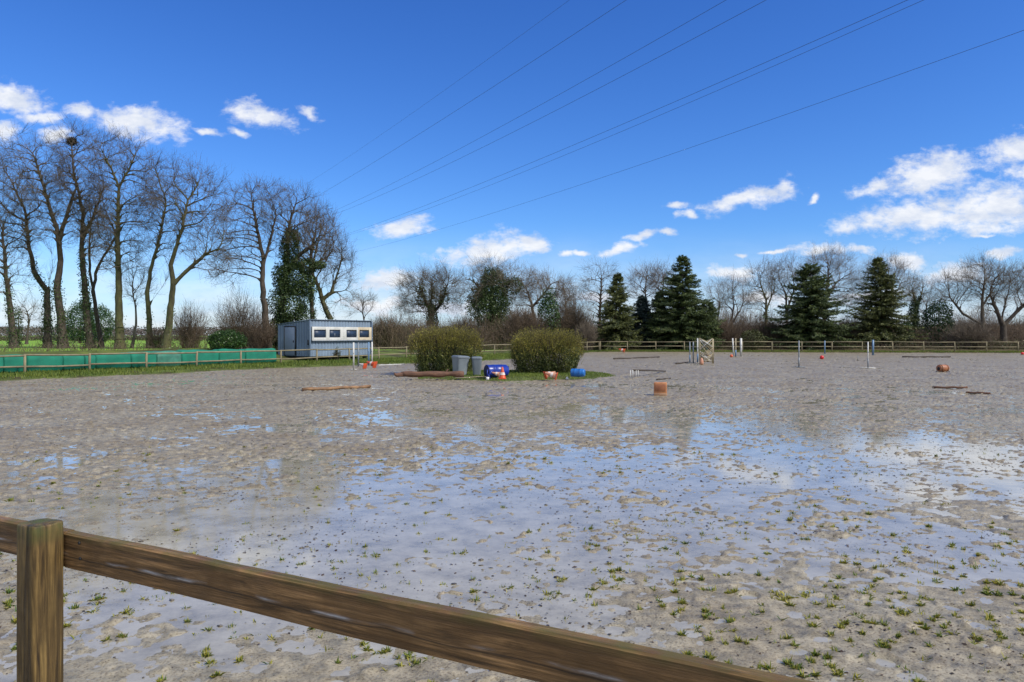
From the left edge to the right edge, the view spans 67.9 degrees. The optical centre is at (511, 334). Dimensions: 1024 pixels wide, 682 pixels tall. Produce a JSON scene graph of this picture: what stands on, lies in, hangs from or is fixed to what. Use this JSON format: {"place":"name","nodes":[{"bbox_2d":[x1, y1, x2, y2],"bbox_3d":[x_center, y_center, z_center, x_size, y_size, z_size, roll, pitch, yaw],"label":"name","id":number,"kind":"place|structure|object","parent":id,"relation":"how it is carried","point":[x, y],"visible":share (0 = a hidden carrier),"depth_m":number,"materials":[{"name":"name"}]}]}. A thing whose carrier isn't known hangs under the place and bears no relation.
{"place":"outdoors","nodes":[
{"label":"outdoors","id":0,"kind":"place"},
{"bbox_2d":[309,0,625,200],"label":"overhead cable","id":1,"kind":"object","parent":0,"point":[496,84],"visible":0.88,"depth_m":75.49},
{"bbox_2d":[0,352,1023,681],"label":"arena ground","id":2,"kind":"structure","parent":0,"point":[120,418],"depth_m":10.98,"materials":[{"name":"sand"}]},
{"bbox_2d":[302,385,370,390],"bbox_3d":[-5.835,1.769,25.402,2.440,0.140,0.115,0,0,-38],"label":"ground pole","id":3,"kind":"object","parent":2,"relation":"on","point":[333,388],"visible":0.95,"depth_m":25.30,"materials":[{"name":"brown wood"}]},
{"bbox_2d":[0,516,813,681],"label":"timber fence","id":4,"kind":"object","parent":2,"relation":"on","point":[45,550],"visible":1,"depth_m":2.09,"materials":[{"name":"brown wood"}]},
{"bbox_2d":[394,369,463,377],"bbox_3d":[-3.321,1.550,30.450,2.797,0.364,0.376,0,0,-3],"label":"fallen log","id":5,"kind":"object","parent":2,"relation":"on","point":[437,374],"visible":0.98,"depth_m":30.40,"materials":[{"name":"brown wood"}]},
{"bbox_2d":[0,446,1023,681],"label":"grass tufts","id":6,"kind":"object","parent":2,"relation":"on","point":[8,602],"visible":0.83,"depth_m":5.15,"materials":[{"name":"plant"}]},
{"bbox_2d":[0,349,1023,379],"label":"verge grass","id":7,"kind":"structure","parent":2,"relation":"on","point":[114,370],"depth_m":43.54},
{"bbox_2d":[0,396,1023,681],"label":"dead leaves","id":8,"kind":"object","parent":2,"relation":"on","point":[592,524],"visible":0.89,"depth_m":7.13,"materials":[{"name":"brown plant"}]},
{"bbox_2d":[5,391,1023,681],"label":"soil crumbs","id":9,"kind":"object","parent":2,"relation":"on","point":[515,537],"visible":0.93,"depth_m":7.79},
{"bbox_2d":[418,369,615,380],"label":"island grass","id":10,"kind":"structure","parent":2,"relation":"on","point":[518,374],"depth_m":31.62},
{"bbox_2d":[630,369,665,377],"bbox_3d":[6.159,1.639,34.305,0.144,0.383,5.968,0,0,25],"label":"jump","id":11,"kind":"object","parent":2,"relation":"on","point":[638,370],"visible":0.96,"depth_m":33.34,"materials":[{"name":"white wood"}]},
{"bbox_2d":[654,382,666,395],"bbox_3d":[4.465,1.625,22.870,0.380,0.400,0.371,0,0,13],"label":"orange crate","id":12,"kind":"object","parent":2,"relation":"on","point":[660,388],"visible":0.92,"depth_m":22.69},
{"bbox_2d":[699,338,713,363],"bbox_3d":[12.393,1.006,48.367,0.992,1.648,0.422,0,0,0],"label":"lattice jump","id":13,"kind":"object","parent":2,"relation":"on","point":[703,356],"visible":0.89,"depth_m":48.27,"materials":[{"name":"white wood"}]},
{"bbox_2d":[936,364,949,371],"bbox_3d":[21.147,1.644,37.307,0.566,0.390,0.362,0,0,-17],"label":"orange keg","id":14,"kind":"object","parent":2,"relation":"on","point":[942,368],"visible":0.98,"depth_m":37.18,"materials":[{"name":"plastic"}]},
{"bbox_2d":[0,352,1023,681],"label":"puddle water","id":15,"kind":"structure","parent":0,"point":[224,518],"depth_m":7.58,"materials":[{"name":"liquid"}]},
{"bbox_2d":[0,335,1023,380],"bbox_3d":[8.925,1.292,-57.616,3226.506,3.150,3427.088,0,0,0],"label":"ground","id":16,"kind":"structure","parent":0,"point":[107,350],"depth_m":51.21,"materials":[{"name":"green plant"}]},
{"bbox_2d":[3,354,26,372],"bbox_3d":[-22.690,1.305,34.468,0.843,0.870,0.926,0,0,33],"label":"green sheeting","id":17,"kind":"object","parent":16,"relation":"on","point":[12,361],"visible":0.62,"depth_m":34.17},
{"bbox_2d":[15,306,23,346],"bbox_3d":[-33.135,-0.504,51.004,0.642,2.960,0.567,0,0,0],"label":"laurel bush","id":18,"kind":"object","parent":16,"relation":"on","point":[20,321],"visible":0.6,"depth_m":50.98,"materials":[{"name":"green plant"}]},
{"bbox_2d":[0,294,43,343],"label":"bare tree","id":19,"kind":"object","parent":16,"relation":"on","point":[28,322],"visible":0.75,"depth_m":130.01,"materials":[{"name":"brown plant"}]},
{"bbox_2d":[0,194,45,347],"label":"bare tree","id":20,"kind":"object","parent":16,"relation":"on","point":[13,335],"visible":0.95,"depth_m":49.92,"materials":[{"name":"brown plant"}]},
{"bbox_2d":[0,151,64,347],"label":"bare tree","id":21,"kind":"object","parent":16,"relation":"on","point":[47,320],"visible":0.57,"depth_m":51.91,"materials":[{"name":"brown plant"}]},
{"bbox_2d":[26,356,62,371],"bbox_3d":[-21.996,1.316,35.532,0.847,0.882,1.546,0,0,33],"label":"green sheeting","id":22,"kind":"object","parent":16,"relation":"on","point":[43,360],"visible":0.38,"depth_m":35.27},
{"bbox_2d":[0,122,103,348],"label":"bare tree","id":23,"kind":"object","parent":16,"relation":"on","point":[62,334],"visible":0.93,"depth_m":49.82,"materials":[{"name":"brown plant"}]},
{"bbox_2d":[62,356,84,370],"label":"green sheeting","id":24,"kind":"object","parent":16,"relation":"on","point":[73,360],"visible":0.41,"depth_m":36.35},
{"bbox_2d":[65,298,96,342],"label":"evergreen tree","id":25,"kind":"object","parent":16,"relation":"on","point":[74,322],"visible":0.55,"depth_m":148.85,"materials":[{"name":"green plant"}]},
{"bbox_2d":[35,112,129,347],"bbox_3d":[-28.673,-6.883,51.071,6.504,15.974,5.255,0,0,0],"label":"bare tree","id":26,"kind":"object","parent":16,"relation":"on","point":[85,307],"visible":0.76,"depth_m":50.81,"materials":[{"name":"brown plant"}]},
{"bbox_2d":[82,355,95,369],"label":"green sheeting","id":27,"kind":"object","parent":16,"relation":"on","point":[93,358],"visible":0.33,"depth_m":37.07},
{"bbox_2d":[66,171,135,346],"bbox_3d":[-28.777,-5.438,53.011,5.254,12.944,4.511,0,0,0],"label":"bare tree","id":28,"kind":"object","parent":16,"relation":"on","point":[97,319],"visible":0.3,"depth_m":52.92,"materials":[{"name":"brown plant"}]},
{"bbox_2d":[92,303,114,342],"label":"evergreen tree","id":29,"kind":"object","parent":16,"relation":"on","point":[103,313],"visible":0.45,"depth_m":154.76,"materials":[{"name":"green plant"}]},
{"bbox_2d":[94,352,130,368],"bbox_3d":[-20.232,1.306,38.243,0.840,0.840,1.750,0,0,33],"label":"green sheeting","id":30,"kind":"object","parent":16,"relation":"on","point":[113,358],"visible":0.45,"depth_m":37.99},
{"bbox_2d":[60,119,172,348],"bbox_3d":[-25.632,-6.601,49.845,7.188,15.352,6.256,0,0,0],"label":"bare tree","id":31,"kind":"object","parent":16,"relation":"on","point":[120,337],"visible":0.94,"depth_m":49.78,"materials":[{"name":"brown plant"}]},
{"bbox_2d":[0,336,252,340],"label":"field hedgerow","id":32,"kind":"object","parent":16,"relation":"on","point":[141,338],"visible":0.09,"depth_m":203.71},
{"bbox_2d":[107,248,161,347],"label":"bare tree","id":33,"kind":"object","parent":16,"relation":"on","point":[135,305],"visible":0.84,"depth_m":50.90,"materials":[{"name":"brown plant"}]},
{"bbox_2d":[126,351,156,367],"bbox_3d":[-19.366,1.291,39.581,0.842,0.885,1.352,0,0,33],"label":"green sheeting","id":34,"kind":"object","parent":16,"relation":"on","point":[140,357],"visible":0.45,"depth_m":39.25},
{"bbox_2d":[143,323,176,348],"bbox_3d":[-23.120,-0.119,49.869,2.276,2.291,2.286,0,0,-41],"label":"brown bush","id":35,"kind":"object","parent":16,"relation":"on","point":[155,339],"visible":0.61,"depth_m":49.65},
{"bbox_2d":[125,147,203,348],"bbox_3d":[-22.884,-5.728,50.024,5.378,13.530,4.348,0,0,0],"label":"bare tree","id":36,"kind":"object","parent":16,"relation":"on","point":[148,302],"visible":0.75,"depth_m":49.92,"materials":[{"name":"brown plant"}]},
{"bbox_2d":[152,351,180,366],"bbox_3d":[-18.595,1.293,40.767,0.843,0.914,1.388,0,0,33],"label":"green sheeting","id":37,"kind":"object","parent":16,"relation":"on","point":[168,357],"visible":0.58,"depth_m":40.46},
{"bbox_2d":[172,299,210,347],"bbox_3d":[-21.649,-0.838,50.966,3.390,3.854,3.365,0,0,0],"label":"brown bush","id":38,"kind":"object","parent":16,"relation":"on","point":[191,331],"visible":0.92,"depth_m":50.72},
{"bbox_2d":[139,151,247,348],"bbox_3d":[-20.541,-5.466,49.160,6.969,13.054,6.021,0,0,0],"label":"bare tree","id":39,"kind":"object","parent":16,"relation":"on","point":[167,334],"visible":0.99,"depth_m":48.78,"materials":[{"name":"brown plant"}]},
{"bbox_2d":[176,349,218,365],"bbox_3d":[-17.565,1.270,42.350,0.843,0.940,2.296,0,0,33],"label":"green sheeting","id":40,"kind":"object","parent":16,"relation":"on","point":[201,357],"visible":0.61,"depth_m":42.08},
{"bbox_2d":[0,335,397,351],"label":"undergrowth","id":41,"kind":"object","parent":16,"relation":"on","point":[95,343],"visible":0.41,"depth_m":45.03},
{"bbox_2d":[206,328,246,348],"bbox_3d":[-18.177,0.336,48.505,2.527,1.515,2.196,0,0,0],"label":"laurel bush","id":42,"kind":"object","parent":16,"relation":"on","point":[232,339],"visible":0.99,"depth_m":48.02,"materials":[{"name":"green plant"}]},
{"bbox_2d":[213,349,244,363],"bbox_3d":[-16.439,1.266,44.081,0.839,0.961,1.730,0,0,33],"label":"green sheeting","id":43,"kind":"object","parent":16,"relation":"on","point":[225,356],"visible":0.59,"depth_m":43.73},
{"bbox_2d":[207,277,271,348],"bbox_3d":[-20.246,-1.437,56.221,5.512,6.352,5.994,0,0,-42],"label":"brown bush","id":44,"kind":"object","parent":16,"relation":"on","point":[236,321],"visible":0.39,"depth_m":55.51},
{"bbox_2d":[201,171,301,347],"bbox_3d":[-18.702,-5.192,53.995,7.360,13.219,5.992,0,0,0],"label":"bare tree","id":45,"kind":"object","parent":16,"relation":"on","point":[263,256],"visible":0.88,"depth_m":53.82,"materials":[{"name":"brown plant"}]},
{"bbox_2d":[241,308,277,348],"bbox_3d":[-17.645,-0.306,53.054,3.029,3.180,3.248,0,0,0],"label":"brown bush","id":46,"kind":"object","parent":16,"relation":"on","point":[261,338],"visible":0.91,"depth_m":52.65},
{"bbox_2d":[244,348,276,363],"bbox_3d":[-15.331,1.266,45.782,0.840,0.936,2.216,0,0,33],"label":"green sheeting","id":47,"kind":"object","parent":16,"relation":"on","point":[259,355],"visible":0.62,"depth_m":45.44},
{"bbox_2d":[248,178,344,352],"bbox_3d":[-15.392,-5.004,54.931,7.215,12.945,5.523,0,0,0],"label":"ivy tree","id":48,"kind":"object","parent":16,"relation":"on","point":[285,288],"visible":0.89,"depth_m":54.65,"materials":[{"name":"green plant"}]},
{"bbox_2d":[0,341,599,371],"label":"rail fence","id":49,"kind":"object","parent":16,"relation":"on","point":[89,364],"visible":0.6,"depth_m":41.12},
{"bbox_2d":[281,194,351,318],"bbox_3d":[-14.898,-4.753,58.114,5.159,12.456,5.442,0,0,22],"label":"bare tree","id":50,"kind":"object","parent":16,"relation":"on","point":[311,309],"visible":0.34,"depth_m":57.77,"materials":[{"name":"brown plant"}]},
{"bbox_2d":[277,319,372,359],"bbox_3d":[-13.013,0.315,53.216,3.355,2.710,5.955,0,0,33],"label":"judge hut","id":51,"kind":"object","parent":16,"relation":"on","point":[319,334],"visible":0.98,"depth_m":51.38,"materials":[{"name":"grey metal"}]},
{"bbox_2d":[285,327,294,354],"bbox_3d":[-14.918,0.410,50.960,0.980,1.860,0.090,0,0,33],"label":"door","id":52,"kind":"structure","parent":51,"relation":"in","point":[289,331],"depth_m":50.94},
{"bbox_2d":[311,327,327,340],"bbox_3d":[-12.801,-0.090,50.630,0.090,0.920,1.396,0,0,33],"label":"window","id":53,"kind":"structure","parent":51,"relation":"in","point":[317,333],"depth_m":50.62,"materials":[{"name":"white glass"}]},
{"bbox_2d":[328,327,343,339],"bbox_3d":[-12.027,-0.090,51.821,0.090,0.920,1.436,0,0,33],"label":"window","id":54,"kind":"structure","parent":51,"relation":"in","point":[337,333],"depth_m":51.84,"materials":[{"name":"white glass"}]},
{"bbox_2d":[344,327,357,339],"bbox_3d":[-11.259,-0.090,53.005,0.090,0.920,1.376,0,0,33],"label":"window","id":55,"kind":"structure","parent":51,"relation":"in","point":[350,333],"depth_m":53.03,"materials":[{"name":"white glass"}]},
{"bbox_2d":[358,327,371,339],"bbox_3d":[-10.510,-0.090,54.146,0.090,0.920,1.356,0,0,33],"label":"window","id":56,"kind":"structure","parent":51,"relation":"in","point":[364,333],"depth_m":54.18,"materials":[{"name":"beige glass"}]},
{"bbox_2d":[301,203,362,319],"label":"bare tree","id":57,"kind":"object","parent":16,"relation":"on","point":[323,298],"visible":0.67,"depth_m":57.85,"materials":[{"name":"brown plant"}]},
{"bbox_2d":[337,285,379,319],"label":"bare tree","id":58,"kind":"object","parent":16,"relation":"on","point":[362,306],"visible":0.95,"depth_m":109.86,"materials":[{"name":"brown plant"}]},
{"bbox_2d":[367,310,409,348],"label":"scrub bush","id":59,"kind":"object","parent":16,"relation":"on","point":[376,329],"visible":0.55,"depth_m":79.25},
{"bbox_2d":[385,255,469,327],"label":"bare tree","id":60,"kind":"object","parent":16,"relation":"on","point":[433,293],"visible":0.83,"depth_m":91.52,"materials":[{"name":"brown plant"}]},
{"bbox_2d":[447,312,482,335],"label":"scrub bush","id":61,"kind":"object","parent":16,"relation":"on","point":[466,322],"visible":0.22,"depth_m":83.76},
{"bbox_2d":[442,248,539,348],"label":"ivy tree","id":62,"kind":"object","parent":16,"relation":"on","point":[482,296],"visible":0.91,"depth_m":89.22,"materials":[{"name":"green plant"}]},
{"bbox_2d":[0,323,1011,337],"bbox_3d":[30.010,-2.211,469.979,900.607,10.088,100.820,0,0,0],"label":"woodland","id":63,"kind":"object","parent":16,"relation":"on","point":[36,330],"visible":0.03,"depth_m":439.36,"materials":[{"name":"plant"}]},
{"bbox_2d":[497,300,552,345],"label":"russet bush","id":64,"kind":"object","parent":16,"relation":"on","point":[528,321],"visible":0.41,"depth_m":86.12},
{"bbox_2d":[506,261,580,324],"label":"bare tree","id":65,"kind":"object","parent":16,"relation":"on","point":[547,285],"visible":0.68,"depth_m":95.50,"materials":[{"name":"brown plant"}]},
{"bbox_2d":[537,287,560,334],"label":"ivy bush","id":66,"kind":"object","parent":16,"relation":"on","point":[548,299],"visible":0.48,"depth_m":87.60,"materials":[{"name":"green plant"}]},
{"bbox_2d":[541,272,586,311],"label":"bare tree","id":67,"kind":"object","parent":16,"relation":"on","point":[569,289],"visible":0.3,"depth_m":98.76,"materials":[{"name":"brown plant"}]},
{"bbox_2d":[547,289,595,334],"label":"grey bush","id":68,"kind":"object","parent":16,"relation":"on","point":[571,319],"visible":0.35,"depth_m":89.00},
{"bbox_2d":[574,316,598,349],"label":"scrub bush","id":69,"kind":"object","parent":16,"relation":"on","point":[586,329],"visible":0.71,"depth_m":81.53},
{"bbox_2d":[570,257,628,340],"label":"bare tree","id":70,"kind":"object","parent":16,"relation":"on","point":[594,292],"visible":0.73,"depth_m":94.92,"materials":[{"name":"brown plant"}]},
{"bbox_2d":[589,272,643,350],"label":"spruce tree","id":71,"kind":"object","parent":16,"relation":"on","point":[616,327],"visible":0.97,"depth_m":85.27,"materials":[{"name":"green plant"}]},
{"bbox_2d":[624,294,654,347],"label":"spruce tree","id":72,"kind":"object","parent":16,"relation":"on","point":[642,309],"visible":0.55,"depth_m":88.38,"materials":[{"name":"green plant"}]},
{"bbox_2d":[621,257,668,302],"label":"bare tree","id":73,"kind":"object","parent":16,"relation":"on","point":[648,285],"visible":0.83,"depth_m":97.69,"materials":[{"name":"brown plant"}]},
{"bbox_2d":[636,255,678,298],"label":"bare tree","id":74,"kind":"object","parent":16,"relation":"on","point":[652,276],"visible":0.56,"depth_m":98.74,"materials":[{"name":"brown plant"}]},
{"bbox_2d":[640,291,677,347],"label":"spruce tree","id":75,"kind":"object","parent":16,"relation":"on","point":[653,323],"visible":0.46,"depth_m":87.31,"materials":[{"name":"green plant"}]},
{"bbox_2d":[646,255,725,350],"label":"spruce tree","id":76,"kind":"object","parent":16,"relation":"on","point":[682,302],"visible":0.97,"depth_m":85.06,"materials":[{"name":"green plant"}]},
{"bbox_2d":[365,295,1023,349],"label":"brown thicket","id":77,"kind":"object","parent":16,"relation":"on","point":[1016,330],"visible":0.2,"depth_m":87.81,"materials":[{"name":"plant"}]},
{"bbox_2d":[698,301,723,348],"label":"tree","id":78,"kind":"object","parent":16,"relation":"on","point":[711,308],"visible":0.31,"depth_m":86.23,"materials":[{"name":"green plant"}]},
{"bbox_2d":[702,275,738,318],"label":"bare tree","id":79,"kind":"object","parent":16,"relation":"on","point":[719,301],"visible":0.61,"depth_m":94.82,"materials":[{"name":"brown plant"}]},
{"bbox_2d":[716,313,747,347],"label":"scrub bush","id":80,"kind":"object","parent":16,"relation":"on","point":[726,333],"visible":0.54,"depth_m":87.14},
{"bbox_2d":[706,264,758,322],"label":"bare tree","id":81,"kind":"object","parent":16,"relation":"on","point":[722,293],"visible":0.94,"depth_m":91.69,"materials":[{"name":"brown plant"}]},
{"bbox_2d":[737,329,768,349],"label":"green bush","id":82,"kind":"object","parent":16,"relation":"on","point":[751,332],"visible":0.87,"depth_m":83.70,"materials":[{"name":"green plant"}]},
{"bbox_2d":[736,254,793,322],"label":"bare tree","id":83,"kind":"object","parent":16,"relation":"on","point":[770,289],"visible":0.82,"depth_m":92.68,"materials":[{"name":"brown plant"}]},
{"bbox_2d":[749,312,785,347],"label":"scrub bush","id":84,"kind":"object","parent":16,"relation":"on","point":[765,332],"visible":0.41,"depth_m":87.33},
{"bbox_2d":[765,249,804,323],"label":"bare tree","id":85,"kind":"object","parent":16,"relation":"on","point":[788,279],"visible":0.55,"depth_m":95.83,"materials":[{"name":"brown plant"}]},
{"bbox_2d":[600,341,1023,351],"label":"rail fence","id":86,"kind":"object","parent":16,"relation":"on","point":[831,346],"visible":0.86,"depth_m":78.93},
{"bbox_2d":[762,263,862,349],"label":"spruce tree","id":87,"kind":"object","parent":16,"relation":"on","point":[806,310],"visible":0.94,"depth_m":84.98,"materials":[{"name":"green plant"}]},
{"bbox_2d":[797,241,863,319],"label":"bare tree","id":88,"kind":"object","parent":16,"relation":"on","point":[834,286],"visible":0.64,"depth_m":96.42,"materials":[{"name":"brown plant"}]},
{"bbox_2d":[829,310,868,347],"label":"scrub bush","id":89,"kind":"object","parent":16,"relation":"on","point":[853,331],"visible":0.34,"depth_m":87.16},
{"bbox_2d":[845,247,925,303],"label":"bare tree","id":90,"kind":"object","parent":16,"relation":"on","point":[901,269],"visible":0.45,"depth_m":95.48,"materials":[{"name":"brown plant"}]},
{"bbox_2d":[842,257,928,348],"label":"spruce tree","id":91,"kind":"object","parent":16,"relation":"on","point":[880,303],"visible":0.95,"depth_m":86.01,"materials":[{"name":"green plant"}]},
{"bbox_2d":[897,320,915,345],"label":"green bush","id":92,"kind":"object","parent":16,"relation":"on","point":[906,331],"visible":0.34,"depth_m":87.71,"materials":[{"name":"green plant"}]},
{"bbox_2d":[896,270,943,347],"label":"ivy tree","id":93,"kind":"object","parent":16,"relation":"on","point":[915,304],"visible":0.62,"depth_m":89.71,"materials":[{"name":"green plant"}]},
{"bbox_2d":[904,285,954,341],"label":"bare tree","id":94,"kind":"object","parent":16,"relation":"on","point":[923,304],"visible":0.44,"depth_m":98.95,"materials":[{"name":"brown plant"}]},
{"bbox_2d":[921,298,955,345],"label":"evergreen tree","id":95,"kind":"object","parent":16,"relation":"on","point":[939,307],"visible":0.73,"depth_m":89.48,"materials":[{"name":"green plant"}]},
{"bbox_2d":[938,311,1005,349],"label":"scrub bush","id":96,"kind":"object","parent":16,"relation":"on","point":[967,330],"visible":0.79,"depth_m":83.29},
{"bbox_2d":[926,249,1022,347],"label":"bare tree","id":97,"kind":"object","parent":16,"relation":"on","point":[967,285],"visible":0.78,"depth_m":87.93,"materials":[{"name":"brown plant"}]},
{"bbox_2d":[965,254,1023,348],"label":"bare tree","id":98,"kind":"object","parent":16,"relation":"on","point":[1003,328],"visible":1,"depth_m":83.76,"materials":[{"name":"brown plant"}]},
{"bbox_2d":[0,0,1023,334],"label":"sky","id":99,"kind":"structure","parent":0,"point":[925,164],"materials":[{"name":"blue"}]},
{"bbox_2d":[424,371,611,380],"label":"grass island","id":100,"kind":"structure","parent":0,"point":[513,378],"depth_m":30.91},
{"bbox_2d":[405,322,485,371],"bbox_3d":[-3.044,0.570,34.891,3.805,2.353,3.071,0,0,0],"label":"clipped bush","id":101,"kind":"object","parent":100,"relation":"on","point":[449,342],"visible":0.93,"depth_m":34.10,"materials":[{"name":"leaves"},{"name":"twig"}]},
{"bbox_2d":[451,355,469,374],"bbox_3d":[-2.177,1.271,31.765,0.638,0.840,0.683,5,-3,-35],"label":"waste bin","id":102,"kind":"object","parent":100,"relation":"on","point":[460,362],"visible":0.73,"depth_m":31.54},
{"bbox_2d":[471,356,481,375],"bbox_3d":[-1.471,1.291,31.752,0.462,0.798,0.507,0,0,-5],"label":"waste bin","id":103,"kind":"object","parent":100,"relation":"on","point":[476,363],"visible":0.91,"depth_m":31.55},
{"bbox_2d":[484,364,508,376],"bbox_3d":[-0.616,1.445,30.697,0.924,0.511,0.511,0,0,-29],"label":"plastic barrel","id":104,"kind":"object","parent":100,"relation":"on","point":[496,368],"visible":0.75,"depth_m":30.49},
{"bbox_2d":[507,325,586,372],"bbox_3d":[1.547,0.623,34.200,3.697,2.248,3.187,0,0,0],"label":"clipped bush","id":105,"kind":"object","parent":100,"relation":"on","point":[542,346],"visible":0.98,"depth_m":33.39,"materials":[{"name":"green leaves"},{"name":"foliage"}]},
{"bbox_2d":[570,369,585,376],"bbox_3d":[2.671,1.528,30.757,0.560,0.337,0.337,0,0,20],"label":"plastic barrel","id":106,"kind":"object","parent":100,"relation":"on","point":[577,372],"visible":1,"depth_m":30.64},
{"bbox_2d":[330,0,725,212],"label":"overhead cable","id":107,"kind":"object","parent":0,"point":[568,89],"visible":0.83,"depth_m":71.91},
{"bbox_2d":[318,0,765,220],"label":"overhead cable","id":108,"kind":"object","parent":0,"point":[577,99],"visible":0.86,"depth_m":70.55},
{"bbox_2d":[348,0,906,233],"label":"overhead cable","id":109,"kind":"object","parent":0,"point":[677,100],"visible":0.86,"depth_m":62.55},
{"bbox_2d":[353,0,922,233],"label":"overhead cable","id":110,"kind":"object","parent":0,"point":[694,100],"visible":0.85,"depth_m":61.73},
{"bbox_2d":[348,30,1023,253],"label":"overhead cable","id":111,"kind":"object","parent":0,"point":[754,125],"visible":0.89,"depth_m":59.60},
{"bbox_2d":[428,334,1023,349],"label":"bramble bank","id":112,"kind":"structure","parent":0,"point":[1002,344],"depth_m":83.68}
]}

